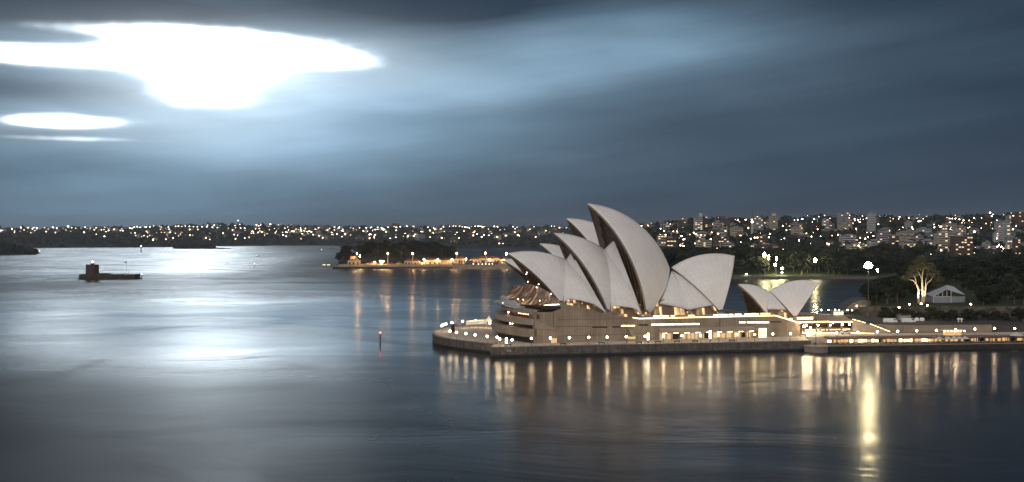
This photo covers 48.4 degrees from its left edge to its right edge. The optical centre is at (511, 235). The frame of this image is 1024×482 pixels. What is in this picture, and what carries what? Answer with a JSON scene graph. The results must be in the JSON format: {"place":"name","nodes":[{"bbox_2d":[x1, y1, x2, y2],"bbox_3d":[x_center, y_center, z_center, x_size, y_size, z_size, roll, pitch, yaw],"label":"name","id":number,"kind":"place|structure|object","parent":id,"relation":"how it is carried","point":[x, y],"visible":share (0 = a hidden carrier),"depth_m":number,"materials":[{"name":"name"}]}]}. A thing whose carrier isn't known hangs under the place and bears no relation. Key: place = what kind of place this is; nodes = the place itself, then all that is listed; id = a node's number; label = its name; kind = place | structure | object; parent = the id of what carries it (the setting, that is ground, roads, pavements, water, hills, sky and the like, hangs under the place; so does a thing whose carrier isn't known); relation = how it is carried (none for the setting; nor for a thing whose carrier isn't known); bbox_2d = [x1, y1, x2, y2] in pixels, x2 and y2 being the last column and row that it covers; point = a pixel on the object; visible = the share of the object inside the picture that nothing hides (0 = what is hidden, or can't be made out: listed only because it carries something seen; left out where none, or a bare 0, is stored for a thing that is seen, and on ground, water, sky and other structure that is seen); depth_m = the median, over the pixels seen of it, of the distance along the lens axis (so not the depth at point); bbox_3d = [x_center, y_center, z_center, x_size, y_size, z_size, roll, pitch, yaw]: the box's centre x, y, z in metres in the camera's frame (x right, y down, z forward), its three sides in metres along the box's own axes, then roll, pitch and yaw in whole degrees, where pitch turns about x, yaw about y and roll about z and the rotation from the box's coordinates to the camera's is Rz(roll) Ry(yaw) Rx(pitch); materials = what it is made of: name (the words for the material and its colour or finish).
{"place":"outdoors","nodes":[
{"label":"outdoors","id":0,"kind":"place"},
{"bbox_2d":[175,247,230,248],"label":"islet","id":1,"kind":"object","parent":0,"point":[202,248],"visible":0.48,"depth_m":4482.37,"materials":[{"name":"black stone"}]},
{"bbox_2d":[172,243,215,247],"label":"islet trees","id":2,"kind":"object","parent":1,"relation":"on","point":[192,245],"visible":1,"depth_m":4524.62,"materials":[{"name":"green plant"}]},
{"bbox_2d":[0,225,568,248],"bbox_3d":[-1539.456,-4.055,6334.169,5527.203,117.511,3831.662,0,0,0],"label":"hills","id":3,"kind":"structure","parent":0,"point":[110,245],"depth_m":5299.15,"materials":[{"name":"green plant"}]},
{"bbox_2d":[0,222,642,246],"bbox_3d":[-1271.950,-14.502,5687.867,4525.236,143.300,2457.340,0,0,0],"label":"woodland","id":4,"kind":"object","parent":3,"relation":"on","point":[400,234],"visible":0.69,"depth_m":5865.31,"materials":[{"name":"green plant"}]},
{"bbox_2d":[336,247,451,265],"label":"island hill","id":5,"kind":"structure","parent":0,"point":[366,257],"depth_m":1858.56,"materials":[{"name":"green plant"}]},
{"bbox_2d":[336,263,511,268],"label":"island ground","id":6,"kind":"structure","parent":0,"point":[492,266],"depth_m":1774.78,"materials":[{"name":"stone"}]},
{"bbox_2d":[333,266,452,268],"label":"sea wall","id":7,"kind":"structure","parent":6,"relation":"attached to","point":[334,267],"depth_m":1771.41,"materials":[{"name":"stone"}]},
{"bbox_2d":[423,258,441,263],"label":"naval building","id":8,"kind":"structure","parent":6,"relation":"on","point":[431,261],"depth_m":1816.00,"materials":[{"name":"stone"}]},
{"bbox_2d":[477,256,498,262],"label":"naval building","id":9,"kind":"structure","parent":6,"relation":"on","point":[494,258],"depth_m":1858.00,"materials":[{"name":"stone"}]},
{"bbox_2d":[0,245,1023,481],"bbox_3d":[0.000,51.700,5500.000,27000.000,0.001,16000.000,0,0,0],"label":"water","id":10,"kind":"structure","parent":0,"point":[274,364],"depth_m":375.27,"materials":[{"name":"blue liquid"}]},
{"bbox_2d":[0,242,38,254],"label":"headland","id":11,"kind":"structure","parent":10,"relation":"in","point":[8,247],"depth_m":3115.13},
{"bbox_2d":[77,261,140,278],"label":"harbour fort","id":12,"kind":"structure","parent":10,"relation":"in","point":[92,270],"depth_m":1359.95,"materials":[{"name":"stone"}]},
{"bbox_2d":[452,256,497,264],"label":"warship","id":13,"kind":"object","parent":10,"relation":"on","point":[469,262],"visible":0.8,"depth_m":1790.80,"materials":[{"name":"grey paint"}]},
{"bbox_2d":[803,344,828,352],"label":"landing","id":14,"kind":"object","parent":10,"relation":"in","point":[814,348],"visible":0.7,"depth_m":503.36,"materials":[{"name":"concrete"}]},
{"bbox_2d":[0,0,1023,229],"label":"sky","id":15,"kind":"structure","parent":0,"point":[125,113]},
{"bbox_2d":[435,324,973,345],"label":"promenade","id":16,"kind":"structure","parent":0,"point":[480,332],"depth_m":524.67,"materials":[{"name":"stone"}]},
{"bbox_2d":[432,325,496,352],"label":"sea wall","id":17,"kind":"structure","parent":16,"relation":"on","point":[461,344],"depth_m":516.63,"materials":[{"name":"stone"}]},
{"bbox_2d":[466,316,491,324],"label":"marquee","id":18,"kind":"object","parent":16,"relation":"on","point":[484,321],"visible":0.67,"depth_m":583.51,"materials":[{"name":"fabric"}]},
{"bbox_2d":[490,339,810,356],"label":"sea wall","id":19,"kind":"structure","parent":16,"relation":"on","point":[620,349],"depth_m":497.69,"materials":[{"name":"stone"}]},
{"bbox_2d":[492,203,818,342],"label":"opera house","id":20,"kind":"structure","parent":16,"relation":"on","point":[604,274],"depth_m":530.74,"materials":[{"name":"beige tile"}]},
{"bbox_2d":[562,297,606,313],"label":"foyer window","id":21,"kind":"structure","parent":20,"relation":"in","point":[569,302],"depth_m":525.12,"materials":[{"name":"yellow glass"}]},
{"bbox_2d":[607,303,644,316],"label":"foyer window","id":22,"kind":"structure","parent":20,"relation":"in","point":[621,311],"depth_m":527.56,"materials":[{"name":"yellow glass"}]},
{"bbox_2d":[644,299,686,315],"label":"foyer window","id":23,"kind":"structure","parent":20,"relation":"in","point":[659,309],"depth_m":534.04,"materials":[{"name":"yellow glass"}]},
{"bbox_2d":[686,306,717,314],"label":"foyer window","id":24,"kind":"structure","parent":20,"relation":"in","point":[710,309],"depth_m":540.60,"materials":[{"name":"yellow glass"}]},
{"bbox_2d":[768,310,792,317],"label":"foyer window","id":25,"kind":"structure","parent":20,"relation":"in","point":[782,313],"depth_m":541.00,"materials":[{"name":"yellow glass"}]},
{"bbox_2d":[783,315,813,320],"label":"service building","id":26,"kind":"structure","parent":0,"point":[805,317],"depth_m":553.84,"materials":[{"name":"concrete"}]},
{"bbox_2d":[750,312,873,333],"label":"concourse deck","id":27,"kind":"structure","parent":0,"point":[825,320],"depth_m":566.08,"materials":[{"name":"concrete"}]},
{"bbox_2d":[648,216,1023,261],"bbox_3d":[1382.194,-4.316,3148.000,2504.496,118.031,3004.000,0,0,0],"label":"city hill","id":28,"kind":"structure","parent":0,"point":[936,229],"depth_m":2346.66,"materials":[{"name":"green plant"}]},
{"bbox_2d":[657,234,666,245],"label":"apartment tower","id":29,"kind":"structure","parent":28,"relation":"on","point":[661,239],"depth_m":1899.85,"materials":[{"name":"concrete"}]},
{"bbox_2d":[666,237,675,247],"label":"apartment tower","id":30,"kind":"structure","parent":28,"relation":"on","point":[671,242],"depth_m":1850.00,"materials":[{"name":"concrete"}]},
{"bbox_2d":[678,219,687,228],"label":"apartment block","id":31,"kind":"structure","parent":28,"relation":"on","point":[682,223],"depth_m":2822.46,"materials":[{"name":"grey concrete"}]},
{"bbox_2d":[694,213,701,229],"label":"apartment tower","id":32,"kind":"structure","parent":28,"relation":"on","point":[698,222],"depth_m":2500.00,"materials":[{"name":"concrete"}]},
{"bbox_2d":[695,239,710,247],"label":"apartment block","id":33,"kind":"structure","parent":28,"relation":"on","point":[705,243],"depth_m":1895.88,"materials":[{"name":"concrete"}]},
{"bbox_2d":[702,216,707,229],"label":"apartment tower","id":34,"kind":"structure","parent":28,"relation":"on","point":[704,222],"depth_m":2520.00,"materials":[{"name":"red brick"}]},
{"bbox_2d":[713,235,728,247],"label":"apartment tower","id":35,"kind":"structure","parent":28,"relation":"on","point":[721,239],"depth_m":2000.00,"materials":[{"name":"grey brick"}]},
{"bbox_2d":[720,216,729,227],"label":"apartment tower","id":36,"kind":"structure","parent":28,"relation":"on","point":[725,221],"depth_m":2650.00,"materials":[{"name":"red brick"}]},
{"bbox_2d":[730,226,742,236],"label":"apartment block","id":37,"kind":"structure","parent":28,"relation":"on","point":[734,230],"depth_m":2274.94,"materials":[{"name":"concrete"}]},
{"bbox_2d":[752,217,762,234],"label":"apartment tower","id":38,"kind":"structure","parent":28,"relation":"on","point":[757,223],"depth_m":2400.00,"materials":[{"name":"concrete"}]},
{"bbox_2d":[769,213,777,231],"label":"apartment tower","id":39,"kind":"structure","parent":28,"relation":"on","point":[773,221],"depth_m":2500.00,"materials":[{"name":"concrete"}]},
{"bbox_2d":[791,226,802,234],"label":"apartment block","id":40,"kind":"structure","parent":28,"relation":"on","point":[796,229],"depth_m":2290.31,"materials":[{"name":"concrete"}]},
{"bbox_2d":[640,212,1023,259],"bbox_3d":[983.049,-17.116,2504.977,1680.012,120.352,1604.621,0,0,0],"label":"woodland","id":41,"kind":"object","parent":28,"relation":"on","point":[832,235],"visible":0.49,"depth_m":2376.91,"materials":[{"name":"green plant"}]},
{"bbox_2d":[839,234,855,246],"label":"apartment block","id":42,"kind":"structure","parent":28,"relation":"on","point":[847,237],"depth_m":1980.16,"materials":[{"name":"concrete"}]},
{"bbox_2d":[846,243,868,249],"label":"apartment tower","id":43,"kind":"structure","parent":28,"relation":"on","point":[854,245],"depth_m":1850.00,"materials":[{"name":"concrete"}]},
{"bbox_2d":[867,211,875,233],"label":"apartment tower","id":44,"kind":"structure","parent":28,"relation":"on","point":[871,220],"depth_m":2450.00,"materials":[{"name":"concrete"}]},
{"bbox_2d":[876,232,890,242],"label":"apartment tower","id":45,"kind":"structure","parent":28,"relation":"on","point":[884,236],"depth_m":2100.00,"materials":[{"name":"concrete"}]},
{"bbox_2d":[898,240,916,248],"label":"apartment tower","id":46,"kind":"structure","parent":28,"relation":"on","point":[910,243],"depth_m":1850.00,"materials":[{"name":"concrete"}]},
{"bbox_2d":[933,231,960,252],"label":"apartment tower","id":47,"kind":"structure","parent":28,"relation":"on","point":[941,239],"depth_m":1850.00,"materials":[{"name":"concrete"}]},
{"bbox_2d":[950,235,972,255],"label":"apartment tower","id":48,"kind":"structure","parent":28,"relation":"on","point":[961,244],"depth_m":1800.00,"materials":[{"name":"red brick"}]},
{"bbox_2d":[976,244,995,254],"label":"apartment block","id":49,"kind":"structure","parent":28,"relation":"on","point":[987,246],"depth_m":1813.76,"materials":[{"name":"concrete"}]},
{"bbox_2d":[1000,220,1009,243],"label":"apartment tower","id":50,"kind":"structure","parent":28,"relation":"on","point":[1006,227],"depth_m":2000.00,"materials":[{"name":"concrete"}]},
{"bbox_2d":[1005,237,1011,248],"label":"apartment tower","id":51,"kind":"structure","parent":28,"relation":"on","point":[1008,242],"depth_m":1800.00,"materials":[{"name":"concrete"}]},
{"bbox_2d":[1013,238,1019,254],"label":"apartment tower","id":52,"kind":"structure","parent":28,"relation":"on","point":[1016,243],"depth_m":1800.00,"materials":[{"name":"red brick"}]},
{"bbox_2d":[1014,211,1023,227],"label":"apartment tower","id":53,"kind":"structure","parent":28,"relation":"on","point":[1018,218],"depth_m":2501.87,"materials":[{"name":"red brick"}]},
{"bbox_2d":[670,263,1023,313],"bbox_3d":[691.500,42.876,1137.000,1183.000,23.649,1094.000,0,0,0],"label":"garden ground","id":54,"kind":"structure","parent":0,"point":[748,270],"depth_m":804.35,"materials":[{"name":"green plant"}]},
{"bbox_2d":[662,250,683,268],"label":"tree","id":55,"kind":"object","parent":54,"relation":"on","point":[667,253],"visible":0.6,"depth_m":1404.96,"materials":[{"name":"green plant"}]},
{"bbox_2d":[673,252,693,265],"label":"tree","id":56,"kind":"object","parent":54,"relation":"on","point":[685,256],"visible":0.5,"depth_m":1373.65,"materials":[{"name":"green plant"}]},
{"bbox_2d":[685,246,709,253],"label":"tree","id":57,"kind":"object","parent":54,"relation":"on","point":[698,249],"visible":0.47,"depth_m":1443.63,"materials":[{"name":"green plant"}]},
{"bbox_2d":[732,258,745,273],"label":"tree","id":58,"kind":"object","parent":54,"relation":"on","point":[737,261],"visible":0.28,"depth_m":1373.77,"materials":[{"name":"green plant"}]},
{"bbox_2d":[728,245,757,268],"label":"tree","id":59,"kind":"object","parent":54,"relation":"on","point":[740,251],"visible":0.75,"depth_m":1426.37,"materials":[{"name":"green plant"}]},
{"bbox_2d":[745,251,760,268],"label":"tree","id":60,"kind":"object","parent":54,"relation":"on","point":[754,253],"visible":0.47,"depth_m":1407.16,"materials":[{"name":"green plant"}]},
{"bbox_2d":[747,256,770,273],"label":"tree","id":61,"kind":"object","parent":54,"relation":"on","point":[756,260],"visible":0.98,"depth_m":1378.34,"materials":[{"name":"green plant"}]},
{"bbox_2d":[767,249,792,268],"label":"tree","id":62,"kind":"object","parent":54,"relation":"on","point":[780,255],"visible":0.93,"depth_m":1428.79,"materials":[{"name":"green plant"}]},
{"bbox_2d":[789,251,810,274],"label":"tree","id":63,"kind":"object","parent":54,"relation":"on","point":[800,257],"visible":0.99,"depth_m":1365.48,"materials":[{"name":"green plant"}]},
{"bbox_2d":[731,276,876,278],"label":"sea wall","id":64,"kind":"structure","parent":54,"relation":"on","point":[802,277],"depth_m":1352.00,"materials":[{"name":"stone"}]},
{"bbox_2d":[816,258,837,272],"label":"tree","id":65,"kind":"object","parent":54,"relation":"on","point":[828,268],"visible":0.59,"depth_m":1385.80,"materials":[{"name":"green plant"}]},
{"bbox_2d":[819,249,848,272],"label":"tree","id":66,"kind":"object","parent":54,"relation":"on","point":[833,253],"visible":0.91,"depth_m":1378.42,"materials":[{"name":"green plant"}]},
{"bbox_2d":[820,252,857,273],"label":"tree","id":67,"kind":"object","parent":54,"relation":"on","point":[839,257],"visible":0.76,"depth_m":1376.73,"materials":[{"name":"green plant"}]},
{"bbox_2d":[837,258,858,274],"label":"tree","id":68,"kind":"object","parent":54,"relation":"on","point":[847,265],"visible":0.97,"depth_m":1367.17,"materials":[{"name":"green plant"}]},
{"bbox_2d":[838,297,870,311],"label":"round roofed building","id":69,"kind":"structure","parent":54,"relation":"on","point":[853,303],"depth_m":645.00,"materials":[{"name":"grey stone"}]},
{"bbox_2d":[851,249,878,272],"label":"tree","id":70,"kind":"object","parent":54,"relation":"on","point":[860,252],"visible":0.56,"depth_m":1382.26,"materials":[{"name":"green plant"}]},
{"bbox_2d":[853,253,879,274],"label":"tree","id":71,"kind":"object","parent":54,"relation":"on","point":[872,259],"visible":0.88,"depth_m":1367.73,"materials":[{"name":"green plant"}]},
{"bbox_2d":[862,283,888,303],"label":"tree","id":72,"kind":"object","parent":54,"relation":"on","point":[875,289],"visible":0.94,"depth_m":639.01,"materials":[{"name":"green plant"}]},
{"bbox_2d":[873,241,889,251],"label":"tree","id":73,"kind":"object","parent":54,"relation":"on","point":[884,246],"visible":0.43,"depth_m":1473.85,"materials":[{"name":"green plant"}]},
{"bbox_2d":[875,254,889,271],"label":"tree","id":74,"kind":"object","parent":54,"relation":"on","point":[879,264],"visible":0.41,"depth_m":1397.78,"materials":[{"name":"green plant"}]},
{"bbox_2d":[879,287,896,303],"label":"tree","id":75,"kind":"object","parent":54,"relation":"on","point":[886,290],"visible":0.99,"depth_m":630.97,"materials":[{"name":"green plant"}]},
{"bbox_2d":[879,275,909,296],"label":"tree","id":76,"kind":"object","parent":54,"relation":"on","point":[890,280],"visible":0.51,"depth_m":688.48,"materials":[{"name":"green plant"}]},
{"bbox_2d":[889,245,903,252],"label":"tree","id":77,"kind":"object","parent":54,"relation":"on","point":[895,249],"visible":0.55,"depth_m":1529.13,"materials":[{"name":"green plant"}]},
{"bbox_2d":[891,283,905,301],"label":"tree","id":78,"kind":"object","parent":54,"relation":"on","point":[899,288],"visible":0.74,"depth_m":638.94,"materials":[{"name":"green plant"}]},
{"bbox_2d":[892,280,915,298],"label":"tree","id":79,"kind":"object","parent":54,"relation":"on","point":[907,284],"visible":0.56,"depth_m":665.73,"materials":[{"name":"green plant"}]},
{"bbox_2d":[895,259,919,275],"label":"tree","id":80,"kind":"object","parent":54,"relation":"on","point":[900,264],"visible":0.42,"depth_m":958.57,"materials":[{"name":"green plant"}]},
{"bbox_2d":[900,246,927,258],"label":"tree","id":81,"kind":"object","parent":54,"relation":"on","point":[916,250],"visible":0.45,"depth_m":1528.29,"materials":[{"name":"green plant"}]},
{"bbox_2d":[909,276,930,296],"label":"tree","id":82,"kind":"object","parent":54,"relation":"on","point":[915,289],"visible":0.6,"depth_m":683.98,"materials":[{"name":"green plant"}]},
{"bbox_2d":[900,255,944,303],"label":"gum tree","id":83,"kind":"object","parent":54,"relation":"on","point":[922,264],"visible":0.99,"depth_m":627.56,"materials":[{"name":"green plant"}]},
{"bbox_2d":[926,258,956,272],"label":"tree","id":84,"kind":"object","parent":54,"relation":"on","point":[940,261],"visible":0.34,"depth_m":937.62,"materials":[{"name":"green plant"}]},
{"bbox_2d":[926,263,957,282],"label":"tree","id":85,"kind":"object","parent":54,"relation":"on","point":[942,267],"visible":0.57,"depth_m":844.82,"materials":[{"name":"green plant"}]},
{"bbox_2d":[925,285,964,302],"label":"garden marquee","id":86,"kind":"object","parent":54,"relation":"on","point":[941,295],"visible":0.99,"depth_m":636.26,"materials":[{"name":"white fabric"}]},
{"bbox_2d":[951,255,972,262],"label":"tree","id":87,"kind":"object","parent":54,"relation":"on","point":[965,258],"visible":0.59,"depth_m":1059.69,"materials":[{"name":"green plant"}]},
{"bbox_2d":[951,273,977,289],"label":"tree","id":88,"kind":"object","parent":54,"relation":"on","point":[964,277],"visible":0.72,"depth_m":745.02,"materials":[{"name":"green plant"}]},
{"bbox_2d":[964,275,980,295],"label":"tree","id":89,"kind":"object","parent":54,"relation":"on","point":[972,283],"visible":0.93,"depth_m":692.05,"materials":[{"name":"green plant"}]},
{"bbox_2d":[976,287,995,303],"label":"tree","id":90,"kind":"object","parent":54,"relation":"on","point":[985,291],"visible":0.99,"depth_m":616.91,"materials":[{"name":"green plant"}]},
{"bbox_2d":[997,251,1016,265],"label":"tree","id":91,"kind":"object","parent":54,"relation":"on","point":[1005,255],"visible":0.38,"depth_m":1009.92,"materials":[{"name":"green plant"}]},
{"bbox_2d":[996,279,1018,298],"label":"tree","id":92,"kind":"object","parent":54,"relation":"on","point":[1008,286],"visible":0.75,"depth_m":668.46,"materials":[{"name":"green plant"}]},
{"bbox_2d":[1012,255,1023,272],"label":"tree","id":93,"kind":"object","parent":54,"relation":"on","point":[1017,260],"visible":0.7,"depth_m":856.23,"materials":[{"name":"green plant"}]},
{"bbox_2d":[800,327,1023,340],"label":"promenade","id":94,"kind":"structure","parent":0,"point":[819,335],"depth_m":543.31,"materials":[{"name":"stone"}]},
{"bbox_2d":[851,319,890,333],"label":"ramp stair","id":95,"kind":"object","parent":94,"relation":"on","point":[858,326],"visible":1,"depth_m":549.91,"materials":[{"name":"beige stone"}]},
{"bbox_2d":[824,334,1023,339],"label":"promenade edge","id":96,"kind":"object","parent":94,"relation":"on","point":[913,337],"visible":0.84,"depth_m":524.89,"materials":[{"name":"grey concrete"}]},
{"bbox_2d":[940,329,964,334],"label":"kiosk","id":97,"kind":"object","parent":96,"relation":"on","point":[951,332],"visible":1,"depth_m":531.81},
{"bbox_2d":[819,340,1023,345],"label":"quay","id":98,"kind":"structure","parent":0,"point":[895,343],"depth_m":524.19,"materials":[{"name":"concrete"}]},
{"bbox_2d":[814,342,1023,351],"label":"sea wall","id":99,"kind":"structure","parent":98,"relation":"on","point":[901,347],"depth_m":512.97,"materials":[{"name":"stone"}]},
{"bbox_2d":[828,338,1023,343],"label":"restaurant","id":100,"kind":"structure","parent":98,"relation":"on","point":[908,340],"depth_m":527.03,"materials":[{"name":"concrete"}]},
{"bbox_2d":[863,323,991,331],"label":"retaining wall","id":101,"kind":"structure","parent":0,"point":[931,328],"depth_m":548.73,"materials":[{"name":"beige stone"}]},
{"bbox_2d":[845,314,1023,332],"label":"forecourt","id":102,"kind":"structure","parent":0,"point":[1001,325],"depth_m":561.36,"materials":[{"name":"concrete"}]},
{"bbox_2d":[864,262,871,320],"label":"floodlight mast","id":103,"kind":"object","parent":102,"relation":"on","point":[868,265],"visible":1,"depth_m":561.71,"materials":[{"name":"metal"}]},
{"bbox_2d":[928,309,944,320],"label":"shrub","id":104,"kind":"object","parent":102,"relation":"on","point":[934,311],"visible":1,"depth_m":570.96,"materials":[{"name":"green plant"}]},
{"bbox_2d":[858,306,1023,317],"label":"cliff","id":105,"kind":"structure","parent":0,"point":[873,310],"depth_m":597.38,"materials":[{"name":"stone"}]},
{"bbox_2d":[996,224,1002,242],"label":"apartment tower","id":106,"kind":"structure","parent":0,"point":[999,228],"depth_m":1990.00,"materials":[{"name":"concrete"}]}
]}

